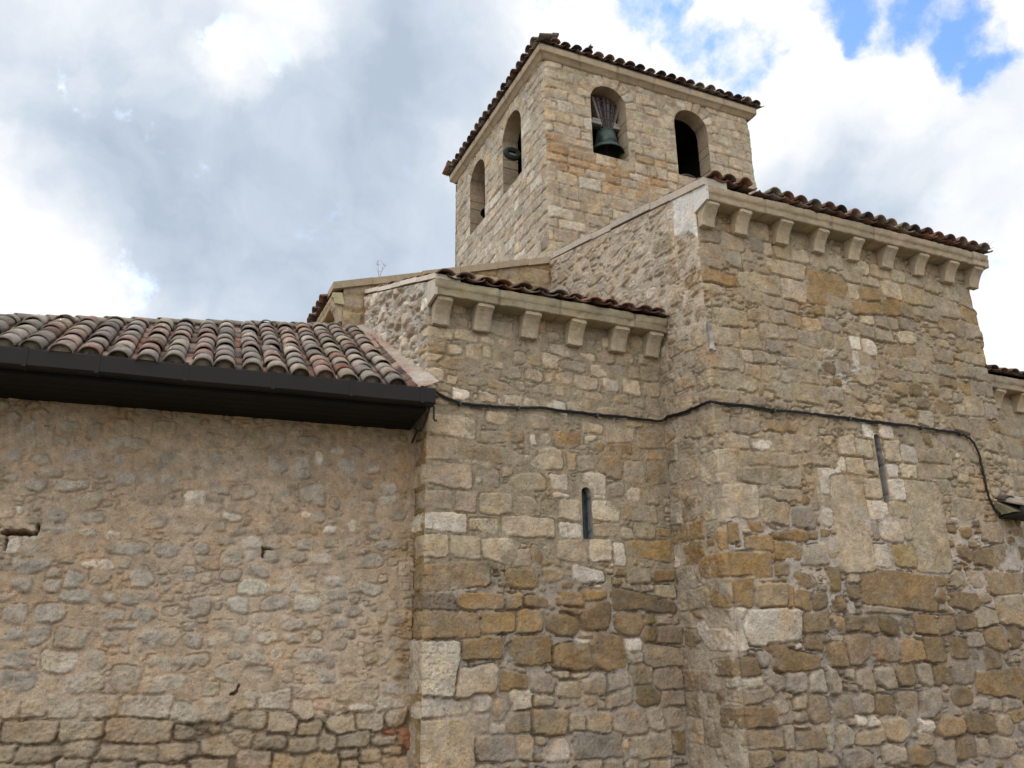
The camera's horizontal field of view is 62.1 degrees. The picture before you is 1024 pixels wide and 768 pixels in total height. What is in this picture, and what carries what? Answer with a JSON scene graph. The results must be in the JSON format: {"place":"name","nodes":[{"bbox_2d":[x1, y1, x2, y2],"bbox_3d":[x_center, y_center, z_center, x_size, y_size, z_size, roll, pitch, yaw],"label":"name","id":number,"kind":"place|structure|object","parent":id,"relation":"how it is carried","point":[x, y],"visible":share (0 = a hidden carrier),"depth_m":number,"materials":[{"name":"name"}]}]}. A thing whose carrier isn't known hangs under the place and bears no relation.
{"place":"outdoors","nodes":[
{"label":"outdoors","id":0,"kind":"place"},
{"bbox_2d":[0,0,1023,370],"label":"sky","id":1,"kind":"structure","parent":0,"point":[238,160],"materials":[{"name":"white"}]},
{"bbox_2d":[985,364,1023,537],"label":"side chapel","id":2,"kind":"structure","parent":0,"point":[1008,387],"depth_m":14.07,"materials":[{"name":"stone"}]},
{"bbox_3d":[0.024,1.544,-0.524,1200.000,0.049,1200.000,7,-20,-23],"label":"ground","id":3,"kind":"structure","parent":0,"visible":0},
{"bbox_2d":[0,313,438,767],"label":"annex building","id":4,"kind":"structure","parent":3,"relation":"on","point":[206,541],"depth_m":8.85,"materials":[{"name":"stone"}]},
{"bbox_2d":[307,256,551,328],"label":"church transept","id":5,"kind":"structure","parent":3,"relation":"on","point":[341,303],"depth_m":13.91,"materials":[{"name":"stone"}]},
{"bbox_2d":[363,268,690,767],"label":"side chapel","id":6,"kind":"structure","parent":3,"relation":"on","point":[547,629],"depth_m":10.07,"materials":[{"name":"stone"}]},
{"bbox_2d":[581,487,592,538],"bbox_3d":[0.887,1.590,10.420,0.172,0.675,0.142,7,-20,-23],"label":"window","id":7,"kind":"structure","parent":6,"relation":"in","point":[586,493],"depth_m":10.45,"materials":[{"name":"glass"}]},
{"bbox_2d":[549,170,1023,767],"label":"church chancel","id":8,"kind":"structure","parent":3,"relation":"on","point":[851,594],"depth_m":10.90,"materials":[{"name":"stone"}]},
{"bbox_2d":[442,32,763,266],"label":"bell tower","id":9,"kind":"structure","parent":8,"relation":"on","point":[560,183],"depth_m":17.99,"materials":[{"name":"stone"}]},
{"bbox_2d":[480,205,484,217],"bbox_3d":[-0.420,-4.640,20.352,0.691,1.271,0.852,-6,-19,13],"label":"church bell","id":10,"kind":"object","parent":9,"relation":"hanging from","point":[482,212],"visible":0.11,"depth_m":20.20,"materials":[{"name":"black metal"}]},
{"bbox_2d":[503,147,521,160],"bbox_3d":[0.507,-4.960,18.433,1.544,1.299,0.708,7,-20,-23],"label":"church bell","id":11,"kind":"object","parent":9,"relation":"hanging from","point":[516,152],"visible":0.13,"depth_m":18.13,"materials":[{"name":"green metal"}]},
{"bbox_2d":[590,95,623,158],"bbox_3d":[1.982,-5.454,18.048,0.729,1.342,0.899,-10,-21,26],"label":"church bell","id":12,"kind":"object","parent":9,"relation":"hanging from","point":[604,117],"visible":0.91,"depth_m":18.00,"materials":[{"name":"green metal"}]},
{"bbox_2d":[706,323,715,350],"bbox_3d":[2.483,-0.581,10.580,0.075,0.377,0.074,7,-20,-23],"label":"metal strip","id":13,"kind":"object","parent":8,"relation":"attached to","point":[710,337],"visible":1,"depth_m":10.58,"materials":[{"name":"grey metal"}]},
{"bbox_2d":[436,391,1004,515],"bbox_3d":[3.128,0.929,10.802,8.470,1.248,1.057,4,-19,-14],"label":"cable","id":14,"kind":"object","parent":8,"relation":"attached to","point":[773,410],"visible":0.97,"depth_m":10.83,"materials":[{"name":"rubber"}]},
{"bbox_2d":[874,434,889,500],"bbox_3d":[4.829,1.110,11.217,0.144,0.940,0.122,7,-20,-23],"label":"window","id":15,"kind":"structure","parent":8,"relation":"in","point":[876,437],"depth_m":11.23,"materials":[{"name":"stone"}]},
{"bbox_2d":[992,494,1023,521],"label":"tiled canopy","id":16,"kind":"object","parent":8,"relation":"attached to","point":[1017,502],"visible":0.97,"depth_m":11.76,"materials":[{"name":"tile"}]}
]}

